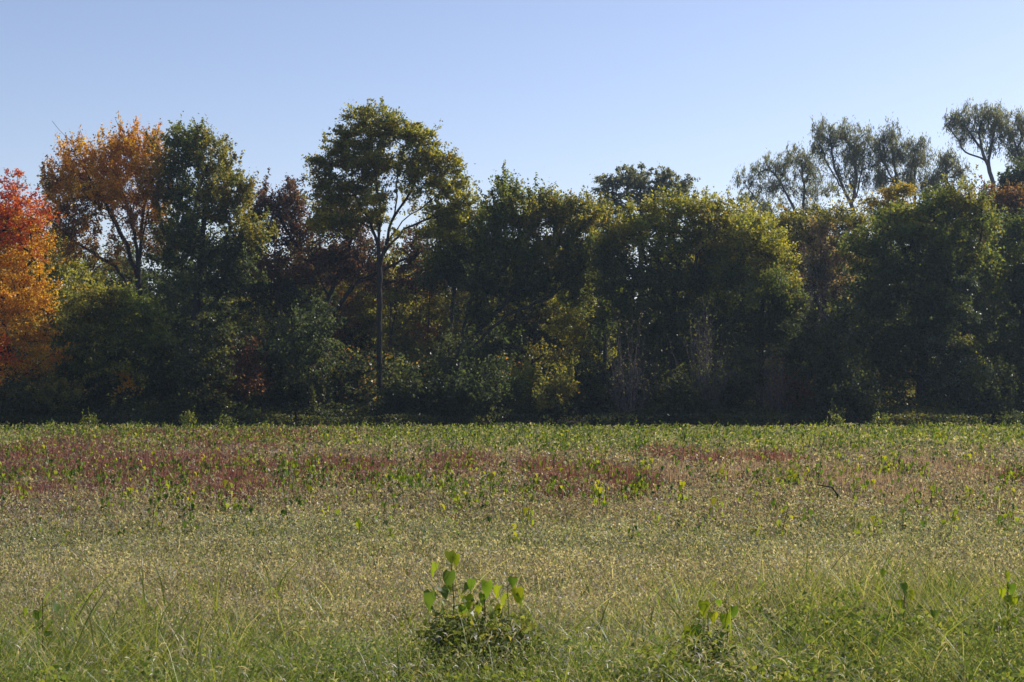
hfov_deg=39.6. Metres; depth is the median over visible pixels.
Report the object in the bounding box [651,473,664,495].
broadleaf weed
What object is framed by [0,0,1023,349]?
sky
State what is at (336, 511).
broadleaf weed
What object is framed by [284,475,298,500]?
broadleaf weed
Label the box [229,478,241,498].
broadleaf weed
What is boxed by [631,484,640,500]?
broadleaf weed
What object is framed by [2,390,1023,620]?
ground
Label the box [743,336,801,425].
bare shrub
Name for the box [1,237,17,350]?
wood tree
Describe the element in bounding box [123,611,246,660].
grass tuft
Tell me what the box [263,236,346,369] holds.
wood tree
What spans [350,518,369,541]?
broadleaf weed
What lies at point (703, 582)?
grass tuft
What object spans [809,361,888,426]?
bush
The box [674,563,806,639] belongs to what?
grass tuft
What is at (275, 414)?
undergrowth
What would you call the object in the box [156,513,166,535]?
broadleaf weed
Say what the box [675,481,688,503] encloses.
broadleaf weed
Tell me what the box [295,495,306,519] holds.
broadleaf weed
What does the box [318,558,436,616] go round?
grass tuft
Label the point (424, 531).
broadleaf weed
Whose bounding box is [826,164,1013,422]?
broadleaf tree
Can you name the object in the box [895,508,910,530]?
broadleaf weed
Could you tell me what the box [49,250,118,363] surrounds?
wood tree
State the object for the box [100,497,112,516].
broadleaf weed
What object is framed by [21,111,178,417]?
maple tree
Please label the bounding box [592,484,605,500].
broadleaf weed
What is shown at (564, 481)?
broadleaf weed
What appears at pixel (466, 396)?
bush
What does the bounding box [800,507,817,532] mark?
broadleaf weed
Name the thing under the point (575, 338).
sapling
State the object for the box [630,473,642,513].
broadleaf weed
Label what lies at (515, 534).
broadleaf weed
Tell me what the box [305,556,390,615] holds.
grass tuft
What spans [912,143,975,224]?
willow tree
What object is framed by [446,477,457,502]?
broadleaf weed
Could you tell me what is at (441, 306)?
sapling
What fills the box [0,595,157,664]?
grass tuft
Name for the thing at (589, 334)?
wood tree
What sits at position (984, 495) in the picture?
broadleaf weed
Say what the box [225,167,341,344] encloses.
oak tree
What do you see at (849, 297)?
wood tree
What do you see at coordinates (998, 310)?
wood tree
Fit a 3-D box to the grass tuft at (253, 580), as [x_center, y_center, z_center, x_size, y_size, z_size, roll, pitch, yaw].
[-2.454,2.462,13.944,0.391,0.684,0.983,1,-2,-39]
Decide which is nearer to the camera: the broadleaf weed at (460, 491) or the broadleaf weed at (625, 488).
the broadleaf weed at (460, 491)
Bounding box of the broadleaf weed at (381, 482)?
[375,480,385,498]
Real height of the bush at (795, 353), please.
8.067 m
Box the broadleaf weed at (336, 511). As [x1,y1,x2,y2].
[327,501,341,525]
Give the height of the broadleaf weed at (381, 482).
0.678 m
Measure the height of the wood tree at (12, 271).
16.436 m
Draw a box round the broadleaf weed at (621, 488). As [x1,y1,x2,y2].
[617,487,628,502]
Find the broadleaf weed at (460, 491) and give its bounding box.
[452,489,463,518]
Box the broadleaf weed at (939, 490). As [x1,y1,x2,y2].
[930,485,942,507]
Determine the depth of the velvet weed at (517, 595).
9.53 m
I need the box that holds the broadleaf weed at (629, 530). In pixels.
[627,526,638,570]
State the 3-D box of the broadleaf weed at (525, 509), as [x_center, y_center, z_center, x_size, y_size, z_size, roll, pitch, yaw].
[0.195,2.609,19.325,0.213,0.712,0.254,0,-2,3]
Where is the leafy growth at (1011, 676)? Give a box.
[22,582,1023,681]
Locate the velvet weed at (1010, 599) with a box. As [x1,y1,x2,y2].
[988,571,1021,636]
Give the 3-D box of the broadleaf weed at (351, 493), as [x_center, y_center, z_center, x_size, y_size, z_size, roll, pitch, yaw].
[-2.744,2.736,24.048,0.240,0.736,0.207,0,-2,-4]
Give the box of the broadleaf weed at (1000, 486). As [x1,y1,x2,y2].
[996,480,1007,500]
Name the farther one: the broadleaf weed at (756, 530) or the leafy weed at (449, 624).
the broadleaf weed at (756, 530)
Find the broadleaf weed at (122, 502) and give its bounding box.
[120,498,132,517]
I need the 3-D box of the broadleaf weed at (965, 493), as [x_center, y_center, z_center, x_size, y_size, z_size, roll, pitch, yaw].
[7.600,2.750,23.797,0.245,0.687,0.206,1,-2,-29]
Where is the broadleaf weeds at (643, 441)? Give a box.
[0,419,1023,525]
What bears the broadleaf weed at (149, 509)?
on the ground at (501, 424)
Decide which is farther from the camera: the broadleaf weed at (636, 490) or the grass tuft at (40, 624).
the broadleaf weed at (636, 490)
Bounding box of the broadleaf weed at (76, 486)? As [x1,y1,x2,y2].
[69,479,80,497]
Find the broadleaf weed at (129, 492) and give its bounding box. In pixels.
[122,487,135,508]
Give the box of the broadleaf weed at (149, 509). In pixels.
[146,499,160,539]
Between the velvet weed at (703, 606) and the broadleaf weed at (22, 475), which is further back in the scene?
the broadleaf weed at (22, 475)
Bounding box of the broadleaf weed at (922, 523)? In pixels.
[920,520,930,538]
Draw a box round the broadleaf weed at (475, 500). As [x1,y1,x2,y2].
[469,485,484,506]
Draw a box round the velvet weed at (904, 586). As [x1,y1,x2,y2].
[880,568,938,637]
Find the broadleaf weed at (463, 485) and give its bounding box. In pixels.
[456,483,466,502]
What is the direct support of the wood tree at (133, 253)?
on the ground at (501, 424)
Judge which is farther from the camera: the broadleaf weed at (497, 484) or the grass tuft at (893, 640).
the broadleaf weed at (497, 484)
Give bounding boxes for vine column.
[913,268,998,412]
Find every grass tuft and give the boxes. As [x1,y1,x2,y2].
[0,570,87,621]
[0,588,178,664]
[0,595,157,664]
[0,596,72,636]
[0,600,27,645]
[0,608,53,648]
[2,614,150,676]
[8,637,173,677]
[22,574,93,680]
[43,582,85,625]
[45,563,126,617]
[60,564,159,639]
[61,587,127,630]
[66,618,189,667]
[68,548,183,623]
[70,646,142,679]
[93,636,225,674]
[106,568,181,621]
[110,547,240,602]
[110,567,205,622]
[120,600,238,669]
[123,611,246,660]
[149,543,258,629]
[172,612,285,674]
[182,596,309,655]
[193,612,252,666]
[194,614,269,667]
[195,552,266,600]
[221,609,291,649]
[222,600,366,663]
[225,622,358,681]
[232,533,330,598]
[232,559,274,596]
[233,556,307,607]
[239,616,306,678]
[255,622,346,667]
[259,579,330,610]
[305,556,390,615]
[310,618,484,681]
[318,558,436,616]
[336,567,384,612]
[346,594,435,649]
[428,531,516,597]
[473,571,599,638]
[524,609,624,651]
[526,564,630,635]
[545,597,646,652]
[560,600,664,655]
[565,605,669,666]
[571,563,636,606]
[578,556,679,607]
[597,584,679,608]
[602,568,690,617]
[608,617,706,672]
[617,581,676,619]
[632,563,730,618]
[641,553,740,610]
[655,546,707,608]
[659,568,758,601]
[663,613,749,652]
[672,599,745,639]
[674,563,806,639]
[707,596,793,634]
[723,553,805,583]
[749,625,803,663]
[768,540,872,591]
[809,547,889,603]
[811,538,856,590]
[851,616,958,665]
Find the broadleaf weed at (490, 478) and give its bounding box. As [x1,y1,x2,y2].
[485,475,493,498]
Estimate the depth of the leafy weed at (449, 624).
9.25 m
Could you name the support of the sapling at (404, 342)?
on the ground at (501, 424)
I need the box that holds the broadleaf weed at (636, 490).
[632,478,639,495]
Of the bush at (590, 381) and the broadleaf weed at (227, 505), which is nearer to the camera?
the broadleaf weed at (227, 505)
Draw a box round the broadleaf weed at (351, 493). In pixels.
[344,481,356,499]
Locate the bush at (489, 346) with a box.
[462,317,573,418]
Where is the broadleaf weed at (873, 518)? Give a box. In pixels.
[866,515,880,537]
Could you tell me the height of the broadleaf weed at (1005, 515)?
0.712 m
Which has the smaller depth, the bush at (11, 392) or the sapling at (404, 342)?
the bush at (11, 392)
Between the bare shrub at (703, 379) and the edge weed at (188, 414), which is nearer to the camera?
the edge weed at (188, 414)
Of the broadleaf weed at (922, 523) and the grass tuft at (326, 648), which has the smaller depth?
the grass tuft at (326, 648)
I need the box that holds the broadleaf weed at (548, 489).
[543,481,552,497]
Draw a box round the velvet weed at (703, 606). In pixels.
[683,600,722,664]
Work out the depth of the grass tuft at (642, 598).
11.96 m
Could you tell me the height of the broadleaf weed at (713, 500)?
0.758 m
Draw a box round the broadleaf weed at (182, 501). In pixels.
[176,496,187,512]
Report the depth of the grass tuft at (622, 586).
12.67 m
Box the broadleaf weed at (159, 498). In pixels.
[154,489,165,515]
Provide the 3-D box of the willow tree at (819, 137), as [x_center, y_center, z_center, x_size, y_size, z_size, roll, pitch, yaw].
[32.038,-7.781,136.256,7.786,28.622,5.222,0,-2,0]
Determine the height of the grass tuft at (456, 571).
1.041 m
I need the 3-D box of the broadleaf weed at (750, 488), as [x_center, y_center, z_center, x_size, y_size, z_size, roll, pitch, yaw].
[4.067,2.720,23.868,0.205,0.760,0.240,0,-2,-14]
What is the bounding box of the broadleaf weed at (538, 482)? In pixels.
[531,477,539,494]
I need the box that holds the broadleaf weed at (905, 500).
[899,495,912,515]
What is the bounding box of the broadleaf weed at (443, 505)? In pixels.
[435,504,447,542]
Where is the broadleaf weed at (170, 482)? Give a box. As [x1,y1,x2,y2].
[163,478,173,493]
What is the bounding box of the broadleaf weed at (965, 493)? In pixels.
[957,486,971,504]
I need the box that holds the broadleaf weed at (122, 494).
[115,485,126,502]
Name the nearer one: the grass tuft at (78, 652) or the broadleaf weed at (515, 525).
the grass tuft at (78, 652)
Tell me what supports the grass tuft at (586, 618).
on the ground at (501, 424)
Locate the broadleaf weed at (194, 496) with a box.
[189,483,199,530]
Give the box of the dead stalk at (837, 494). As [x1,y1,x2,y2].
[817,484,838,507]
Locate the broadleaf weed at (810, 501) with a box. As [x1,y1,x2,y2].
[801,493,816,517]
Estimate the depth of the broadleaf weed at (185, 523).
18.23 m
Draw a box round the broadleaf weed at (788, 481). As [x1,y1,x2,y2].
[780,478,792,510]
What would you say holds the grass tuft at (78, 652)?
on the ground at (501, 424)
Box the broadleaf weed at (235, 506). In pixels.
[229,497,244,513]
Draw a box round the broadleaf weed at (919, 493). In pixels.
[909,484,921,507]
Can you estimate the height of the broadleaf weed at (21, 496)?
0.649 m
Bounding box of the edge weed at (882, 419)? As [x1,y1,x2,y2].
[869,410,895,427]
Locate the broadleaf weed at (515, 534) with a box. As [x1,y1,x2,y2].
[507,531,520,550]
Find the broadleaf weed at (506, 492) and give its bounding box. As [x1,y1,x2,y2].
[501,486,512,504]
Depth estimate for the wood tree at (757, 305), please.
109.95 m
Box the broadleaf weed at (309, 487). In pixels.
[304,485,315,503]
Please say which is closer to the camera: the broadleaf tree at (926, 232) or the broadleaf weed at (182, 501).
the broadleaf weed at (182, 501)
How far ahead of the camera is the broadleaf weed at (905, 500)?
21.52 m
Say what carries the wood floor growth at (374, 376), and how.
on the ground at (501, 424)
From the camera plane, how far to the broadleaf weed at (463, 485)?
22.75 m
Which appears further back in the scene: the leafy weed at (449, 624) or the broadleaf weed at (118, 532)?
the broadleaf weed at (118, 532)
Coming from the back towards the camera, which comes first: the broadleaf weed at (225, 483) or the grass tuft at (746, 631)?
the broadleaf weed at (225, 483)
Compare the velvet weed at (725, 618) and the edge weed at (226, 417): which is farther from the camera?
the edge weed at (226, 417)
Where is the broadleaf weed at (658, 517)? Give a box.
[648,511,667,534]
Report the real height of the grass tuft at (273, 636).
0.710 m
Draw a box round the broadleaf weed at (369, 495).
[363,488,373,505]
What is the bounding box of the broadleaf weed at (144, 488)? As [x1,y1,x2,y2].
[138,479,152,496]
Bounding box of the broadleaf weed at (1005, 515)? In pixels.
[1003,506,1017,530]
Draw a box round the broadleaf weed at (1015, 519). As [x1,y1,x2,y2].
[1003,512,1018,532]
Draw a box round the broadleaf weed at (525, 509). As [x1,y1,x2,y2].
[520,507,533,532]
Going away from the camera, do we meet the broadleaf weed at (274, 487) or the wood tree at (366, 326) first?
the broadleaf weed at (274, 487)
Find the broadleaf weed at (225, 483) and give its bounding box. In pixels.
[219,480,232,503]
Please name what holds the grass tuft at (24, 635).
on the ground at (501, 424)
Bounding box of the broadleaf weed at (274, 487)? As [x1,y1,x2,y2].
[272,478,283,511]
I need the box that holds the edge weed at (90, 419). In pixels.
[79,408,97,426]
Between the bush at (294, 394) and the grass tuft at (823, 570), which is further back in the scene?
the bush at (294, 394)
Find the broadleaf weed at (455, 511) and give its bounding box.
[448,506,460,533]
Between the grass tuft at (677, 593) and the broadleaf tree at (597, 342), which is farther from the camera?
the broadleaf tree at (597, 342)
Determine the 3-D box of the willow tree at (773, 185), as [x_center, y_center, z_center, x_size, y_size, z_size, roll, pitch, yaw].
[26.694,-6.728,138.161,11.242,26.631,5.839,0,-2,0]
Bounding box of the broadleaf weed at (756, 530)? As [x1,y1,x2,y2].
[749,520,764,541]
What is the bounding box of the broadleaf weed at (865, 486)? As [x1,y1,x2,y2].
[859,475,873,509]
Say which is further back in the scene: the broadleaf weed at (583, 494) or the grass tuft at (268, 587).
the broadleaf weed at (583, 494)
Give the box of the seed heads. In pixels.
[0,471,1023,681]
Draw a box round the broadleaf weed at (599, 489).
[594,487,605,505]
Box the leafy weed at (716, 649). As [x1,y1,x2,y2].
[663,594,751,677]
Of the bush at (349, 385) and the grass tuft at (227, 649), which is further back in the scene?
the bush at (349, 385)
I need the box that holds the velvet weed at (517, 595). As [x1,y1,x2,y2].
[494,576,523,624]
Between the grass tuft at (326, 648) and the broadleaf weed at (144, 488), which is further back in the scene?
the broadleaf weed at (144, 488)
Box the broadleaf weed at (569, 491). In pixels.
[559,480,570,511]
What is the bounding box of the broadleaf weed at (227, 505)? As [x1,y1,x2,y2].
[217,492,228,511]
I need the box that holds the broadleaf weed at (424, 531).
[410,528,425,540]
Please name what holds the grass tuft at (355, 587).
on the ground at (501, 424)
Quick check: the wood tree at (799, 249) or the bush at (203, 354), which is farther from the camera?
the wood tree at (799, 249)
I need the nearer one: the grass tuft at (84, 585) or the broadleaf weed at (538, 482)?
the grass tuft at (84, 585)
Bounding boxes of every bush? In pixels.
[0,376,39,424]
[158,292,254,426]
[195,326,276,422]
[231,304,304,424]
[252,351,314,419]
[253,293,355,425]
[287,340,376,422]
[369,358,455,425]
[415,318,486,423]
[441,348,522,425]
[462,317,573,418]
[481,367,534,424]
[505,358,540,424]
[532,356,586,425]
[566,352,627,425]
[608,353,670,423]
[649,357,721,426]
[766,287,838,423]
[793,290,868,410]
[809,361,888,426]
[952,356,1021,425]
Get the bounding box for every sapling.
[327,276,390,399]
[367,262,432,388]
[391,271,470,372]
[537,271,619,384]
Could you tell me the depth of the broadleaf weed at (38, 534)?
17.76 m
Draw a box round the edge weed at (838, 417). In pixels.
[825,409,844,426]
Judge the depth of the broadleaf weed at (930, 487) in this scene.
23.22 m
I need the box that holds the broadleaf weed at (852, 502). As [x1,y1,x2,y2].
[846,489,857,505]
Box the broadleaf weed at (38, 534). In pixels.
[30,524,41,548]
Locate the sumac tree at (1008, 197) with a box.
[976,175,1023,342]
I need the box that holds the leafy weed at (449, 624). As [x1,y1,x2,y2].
[389,594,509,680]
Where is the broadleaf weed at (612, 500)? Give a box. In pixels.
[606,499,618,517]
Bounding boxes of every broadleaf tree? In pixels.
[136,111,278,360]
[409,183,508,390]
[564,188,635,411]
[581,170,770,395]
[708,202,819,406]
[765,184,874,358]
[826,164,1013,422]
[973,206,1023,421]
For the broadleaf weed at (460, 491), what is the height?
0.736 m
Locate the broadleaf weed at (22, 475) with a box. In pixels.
[14,474,23,490]
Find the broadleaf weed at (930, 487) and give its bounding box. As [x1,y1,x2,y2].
[923,483,939,507]
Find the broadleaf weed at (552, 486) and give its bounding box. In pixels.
[544,482,555,494]
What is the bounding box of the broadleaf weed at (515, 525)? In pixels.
[507,523,519,543]
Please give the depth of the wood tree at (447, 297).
109.49 m
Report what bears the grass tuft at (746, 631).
on the ground at (501, 424)
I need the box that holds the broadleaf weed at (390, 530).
[381,528,399,553]
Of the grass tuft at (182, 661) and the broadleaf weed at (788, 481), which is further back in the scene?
the broadleaf weed at (788, 481)
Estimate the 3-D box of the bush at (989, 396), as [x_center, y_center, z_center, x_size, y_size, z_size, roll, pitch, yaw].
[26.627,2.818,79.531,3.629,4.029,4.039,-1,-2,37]
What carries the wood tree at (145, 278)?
on the ground at (501, 424)
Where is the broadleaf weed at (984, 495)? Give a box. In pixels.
[976,490,989,509]
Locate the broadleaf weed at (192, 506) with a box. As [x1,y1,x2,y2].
[182,501,200,528]
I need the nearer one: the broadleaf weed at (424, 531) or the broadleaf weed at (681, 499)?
the broadleaf weed at (424, 531)
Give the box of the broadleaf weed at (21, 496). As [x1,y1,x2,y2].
[13,491,30,528]
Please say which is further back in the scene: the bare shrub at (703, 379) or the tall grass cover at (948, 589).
the bare shrub at (703, 379)
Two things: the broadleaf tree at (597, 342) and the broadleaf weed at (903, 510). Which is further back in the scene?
the broadleaf tree at (597, 342)
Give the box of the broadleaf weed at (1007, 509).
[1001,500,1013,525]
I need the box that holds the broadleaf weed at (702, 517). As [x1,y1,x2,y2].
[692,514,704,532]
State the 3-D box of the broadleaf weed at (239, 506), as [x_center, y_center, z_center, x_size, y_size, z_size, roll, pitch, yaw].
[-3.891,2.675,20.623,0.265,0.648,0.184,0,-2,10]
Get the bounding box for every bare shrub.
[586,304,667,426]
[664,296,748,425]
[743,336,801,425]
[791,236,867,422]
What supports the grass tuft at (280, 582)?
on the ground at (501, 424)
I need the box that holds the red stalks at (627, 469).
[0,426,1023,511]
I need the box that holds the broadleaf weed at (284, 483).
[279,472,286,501]
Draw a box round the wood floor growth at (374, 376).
[0,337,1022,419]
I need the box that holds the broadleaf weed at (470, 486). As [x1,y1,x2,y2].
[462,478,471,500]
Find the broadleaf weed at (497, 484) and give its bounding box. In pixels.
[493,478,505,498]
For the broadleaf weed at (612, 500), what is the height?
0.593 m
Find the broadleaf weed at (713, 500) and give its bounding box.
[707,497,722,524]
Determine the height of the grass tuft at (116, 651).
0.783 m
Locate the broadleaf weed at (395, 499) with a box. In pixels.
[386,486,397,519]
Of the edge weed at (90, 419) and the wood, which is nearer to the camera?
the edge weed at (90, 419)
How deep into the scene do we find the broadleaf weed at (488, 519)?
19.99 m
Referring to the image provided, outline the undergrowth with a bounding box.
[0,391,1023,427]
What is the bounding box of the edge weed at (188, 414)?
[178,405,196,427]
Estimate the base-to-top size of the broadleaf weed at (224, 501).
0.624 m
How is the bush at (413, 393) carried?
on the ground at (501, 424)
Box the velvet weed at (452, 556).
[423,550,473,617]
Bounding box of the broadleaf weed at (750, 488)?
[748,480,760,506]
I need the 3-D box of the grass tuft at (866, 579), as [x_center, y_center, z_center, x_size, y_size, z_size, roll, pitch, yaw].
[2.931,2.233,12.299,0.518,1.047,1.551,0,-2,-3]
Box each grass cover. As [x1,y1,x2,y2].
[0,426,1023,681]
[0,533,1023,681]
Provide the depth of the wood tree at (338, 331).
104.67 m
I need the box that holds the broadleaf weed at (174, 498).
[170,490,180,510]
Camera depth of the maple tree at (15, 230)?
79.23 m
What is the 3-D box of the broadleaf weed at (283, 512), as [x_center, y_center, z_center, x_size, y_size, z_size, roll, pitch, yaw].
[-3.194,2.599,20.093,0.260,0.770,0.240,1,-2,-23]
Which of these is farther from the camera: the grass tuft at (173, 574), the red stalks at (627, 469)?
the red stalks at (627, 469)
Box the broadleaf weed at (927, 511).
[924,505,934,519]
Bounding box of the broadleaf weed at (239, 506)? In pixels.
[235,503,247,522]
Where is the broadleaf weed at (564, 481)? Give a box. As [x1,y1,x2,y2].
[555,479,566,494]
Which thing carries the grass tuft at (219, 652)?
on the ground at (501, 424)
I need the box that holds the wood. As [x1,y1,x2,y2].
[90,336,929,399]
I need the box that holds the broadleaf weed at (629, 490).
[622,488,634,504]
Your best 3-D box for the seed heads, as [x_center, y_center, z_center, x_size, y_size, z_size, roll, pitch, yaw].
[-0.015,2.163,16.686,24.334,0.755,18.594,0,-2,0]
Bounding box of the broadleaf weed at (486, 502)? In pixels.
[475,491,489,520]
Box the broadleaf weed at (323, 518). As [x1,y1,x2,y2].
[313,509,328,527]
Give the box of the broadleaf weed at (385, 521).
[376,502,391,528]
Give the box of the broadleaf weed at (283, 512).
[278,497,291,519]
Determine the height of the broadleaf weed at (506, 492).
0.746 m
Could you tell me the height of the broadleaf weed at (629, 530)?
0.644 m
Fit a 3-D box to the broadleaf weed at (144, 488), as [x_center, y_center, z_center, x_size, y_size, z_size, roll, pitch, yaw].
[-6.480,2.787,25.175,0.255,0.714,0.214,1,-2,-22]
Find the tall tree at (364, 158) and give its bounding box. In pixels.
[297,96,482,421]
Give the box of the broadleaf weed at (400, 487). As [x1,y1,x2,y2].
[396,476,409,502]
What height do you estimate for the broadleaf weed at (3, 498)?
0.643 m
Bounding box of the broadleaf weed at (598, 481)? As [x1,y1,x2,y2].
[589,477,603,497]
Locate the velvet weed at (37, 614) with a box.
[23,598,60,655]
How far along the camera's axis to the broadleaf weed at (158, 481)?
24.78 m
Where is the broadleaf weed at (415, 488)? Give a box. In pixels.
[410,481,419,517]
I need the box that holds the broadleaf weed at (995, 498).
[991,497,1000,515]
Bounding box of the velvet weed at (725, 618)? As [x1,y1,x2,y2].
[709,599,742,678]
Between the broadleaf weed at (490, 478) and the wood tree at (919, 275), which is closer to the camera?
the broadleaf weed at (490, 478)
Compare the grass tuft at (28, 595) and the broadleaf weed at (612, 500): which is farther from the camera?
the broadleaf weed at (612, 500)
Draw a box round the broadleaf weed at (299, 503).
[295,500,303,533]
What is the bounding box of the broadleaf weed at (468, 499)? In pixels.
[458,494,470,524]
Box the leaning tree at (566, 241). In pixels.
[449,160,611,358]
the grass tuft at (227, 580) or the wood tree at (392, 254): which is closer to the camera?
the grass tuft at (227, 580)
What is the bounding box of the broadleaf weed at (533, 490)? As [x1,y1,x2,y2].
[521,486,534,506]
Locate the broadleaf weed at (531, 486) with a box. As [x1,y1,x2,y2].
[526,484,538,507]
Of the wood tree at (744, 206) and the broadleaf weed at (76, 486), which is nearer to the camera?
the broadleaf weed at (76, 486)
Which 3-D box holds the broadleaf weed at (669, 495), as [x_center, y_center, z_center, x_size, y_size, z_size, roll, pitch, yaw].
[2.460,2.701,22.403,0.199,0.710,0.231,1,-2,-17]
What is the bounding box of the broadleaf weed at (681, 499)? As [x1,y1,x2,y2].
[675,492,686,506]
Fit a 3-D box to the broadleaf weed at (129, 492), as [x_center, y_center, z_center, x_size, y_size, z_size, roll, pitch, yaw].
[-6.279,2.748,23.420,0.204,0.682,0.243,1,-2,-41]
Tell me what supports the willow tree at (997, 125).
on the ground at (501, 424)
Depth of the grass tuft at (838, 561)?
13.68 m
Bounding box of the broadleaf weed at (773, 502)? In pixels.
[770,499,786,520]
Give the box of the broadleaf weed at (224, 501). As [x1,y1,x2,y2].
[215,498,225,516]
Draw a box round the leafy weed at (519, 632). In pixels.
[449,588,565,679]
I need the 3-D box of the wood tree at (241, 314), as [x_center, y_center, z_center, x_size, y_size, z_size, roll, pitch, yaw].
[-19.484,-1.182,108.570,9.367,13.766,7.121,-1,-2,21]
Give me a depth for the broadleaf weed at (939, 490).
23.48 m
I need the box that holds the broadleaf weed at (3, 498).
[0,495,9,514]
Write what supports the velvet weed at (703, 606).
on the ground at (501, 424)
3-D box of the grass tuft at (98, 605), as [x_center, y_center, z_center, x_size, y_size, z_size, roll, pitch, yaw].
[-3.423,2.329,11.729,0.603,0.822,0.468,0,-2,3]
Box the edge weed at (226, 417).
[214,410,235,426]
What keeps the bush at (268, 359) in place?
on the ground at (501, 424)
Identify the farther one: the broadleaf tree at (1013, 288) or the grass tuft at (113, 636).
the broadleaf tree at (1013, 288)
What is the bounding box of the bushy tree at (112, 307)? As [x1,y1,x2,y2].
[42,278,198,424]
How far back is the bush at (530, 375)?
81.49 m
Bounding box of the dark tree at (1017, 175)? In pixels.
[994,152,1023,191]
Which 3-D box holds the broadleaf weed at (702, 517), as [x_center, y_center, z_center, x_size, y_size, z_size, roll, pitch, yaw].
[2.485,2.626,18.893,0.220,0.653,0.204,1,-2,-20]
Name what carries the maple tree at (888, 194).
on the ground at (501, 424)
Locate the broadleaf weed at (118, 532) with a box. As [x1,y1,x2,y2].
[117,529,128,550]
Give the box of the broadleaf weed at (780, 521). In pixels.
[776,505,792,539]
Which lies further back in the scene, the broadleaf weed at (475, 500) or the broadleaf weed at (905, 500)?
the broadleaf weed at (475, 500)
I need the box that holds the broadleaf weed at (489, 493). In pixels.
[485,485,498,507]
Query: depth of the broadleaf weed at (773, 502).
21.15 m
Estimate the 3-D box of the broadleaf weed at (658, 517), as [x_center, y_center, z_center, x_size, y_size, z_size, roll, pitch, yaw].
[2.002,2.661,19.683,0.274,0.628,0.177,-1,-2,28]
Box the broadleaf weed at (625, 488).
[618,477,632,495]
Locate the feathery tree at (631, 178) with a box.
[588,161,699,364]
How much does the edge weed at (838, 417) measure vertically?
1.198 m
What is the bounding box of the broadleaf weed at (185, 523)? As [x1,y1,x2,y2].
[183,521,197,536]
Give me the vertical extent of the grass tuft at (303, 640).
0.852 m
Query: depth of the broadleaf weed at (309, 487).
23.96 m
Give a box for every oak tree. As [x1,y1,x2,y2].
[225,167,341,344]
[289,201,450,397]
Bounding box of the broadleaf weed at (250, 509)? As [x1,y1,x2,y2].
[244,505,256,525]
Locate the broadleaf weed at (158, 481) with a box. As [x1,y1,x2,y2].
[157,477,169,497]
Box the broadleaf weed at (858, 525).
[847,517,860,542]
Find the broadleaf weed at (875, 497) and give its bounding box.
[873,489,884,510]
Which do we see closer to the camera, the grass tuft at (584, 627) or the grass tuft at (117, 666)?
the grass tuft at (117, 666)
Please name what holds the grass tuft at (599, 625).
on the ground at (501, 424)
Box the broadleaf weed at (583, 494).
[581,492,590,506]
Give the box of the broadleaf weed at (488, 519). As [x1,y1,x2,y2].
[482,515,492,524]
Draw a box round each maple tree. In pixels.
[0,168,77,425]
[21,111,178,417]
[855,177,924,403]
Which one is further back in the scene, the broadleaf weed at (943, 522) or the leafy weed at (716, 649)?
the broadleaf weed at (943, 522)
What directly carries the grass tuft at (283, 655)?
on the ground at (501, 424)
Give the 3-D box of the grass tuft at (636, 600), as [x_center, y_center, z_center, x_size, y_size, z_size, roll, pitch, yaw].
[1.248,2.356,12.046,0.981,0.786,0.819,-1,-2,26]
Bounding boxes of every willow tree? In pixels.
[729,137,845,228]
[805,114,881,212]
[859,112,939,246]
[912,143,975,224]
[942,98,1017,365]
[1000,107,1023,165]
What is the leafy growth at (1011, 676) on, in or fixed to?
on the ground at (501, 424)
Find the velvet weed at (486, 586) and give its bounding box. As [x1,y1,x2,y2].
[465,578,501,632]
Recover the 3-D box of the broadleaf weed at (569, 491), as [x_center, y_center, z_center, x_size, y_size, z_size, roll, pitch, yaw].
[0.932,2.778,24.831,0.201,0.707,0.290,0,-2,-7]
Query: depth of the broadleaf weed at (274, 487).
23.78 m
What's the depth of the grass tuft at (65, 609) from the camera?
12.27 m
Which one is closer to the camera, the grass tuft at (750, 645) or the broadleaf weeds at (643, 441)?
the grass tuft at (750, 645)
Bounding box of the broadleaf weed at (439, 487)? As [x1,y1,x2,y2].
[433,478,444,498]
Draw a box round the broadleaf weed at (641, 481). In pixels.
[638,479,651,497]
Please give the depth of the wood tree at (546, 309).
103.39 m
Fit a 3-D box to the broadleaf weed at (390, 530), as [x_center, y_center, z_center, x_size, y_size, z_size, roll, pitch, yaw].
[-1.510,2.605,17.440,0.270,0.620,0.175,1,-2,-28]
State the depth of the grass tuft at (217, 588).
12.06 m
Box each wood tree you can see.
[0,200,53,366]
[0,223,95,381]
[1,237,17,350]
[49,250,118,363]
[87,239,160,356]
[93,255,183,378]
[133,224,214,367]
[182,236,262,384]
[201,242,290,369]
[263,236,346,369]
[305,240,385,399]
[336,252,441,383]
[351,243,416,382]
[394,268,460,362]
[409,257,505,369]
[456,238,574,375]
[491,261,558,373]
[507,253,596,382]
[557,272,633,369]
[583,278,667,377]
[632,238,725,368]
[704,191,783,404]
[714,235,816,401]
[750,204,852,404]
[804,230,894,376]
[841,260,916,378]
[872,195,979,390]
[919,192,1010,368]
[967,230,1023,366]
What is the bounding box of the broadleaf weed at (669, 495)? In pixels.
[664,490,674,508]
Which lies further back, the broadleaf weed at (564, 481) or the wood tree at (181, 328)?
the wood tree at (181, 328)
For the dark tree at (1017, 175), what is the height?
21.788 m
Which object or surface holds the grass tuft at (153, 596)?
on the ground at (501, 424)
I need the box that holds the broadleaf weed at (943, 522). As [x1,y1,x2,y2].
[941,511,957,538]
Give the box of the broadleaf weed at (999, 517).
[996,515,1014,540]
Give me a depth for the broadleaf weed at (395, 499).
21.41 m
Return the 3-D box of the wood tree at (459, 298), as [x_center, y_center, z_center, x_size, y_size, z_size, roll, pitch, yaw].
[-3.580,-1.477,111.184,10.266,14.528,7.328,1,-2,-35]

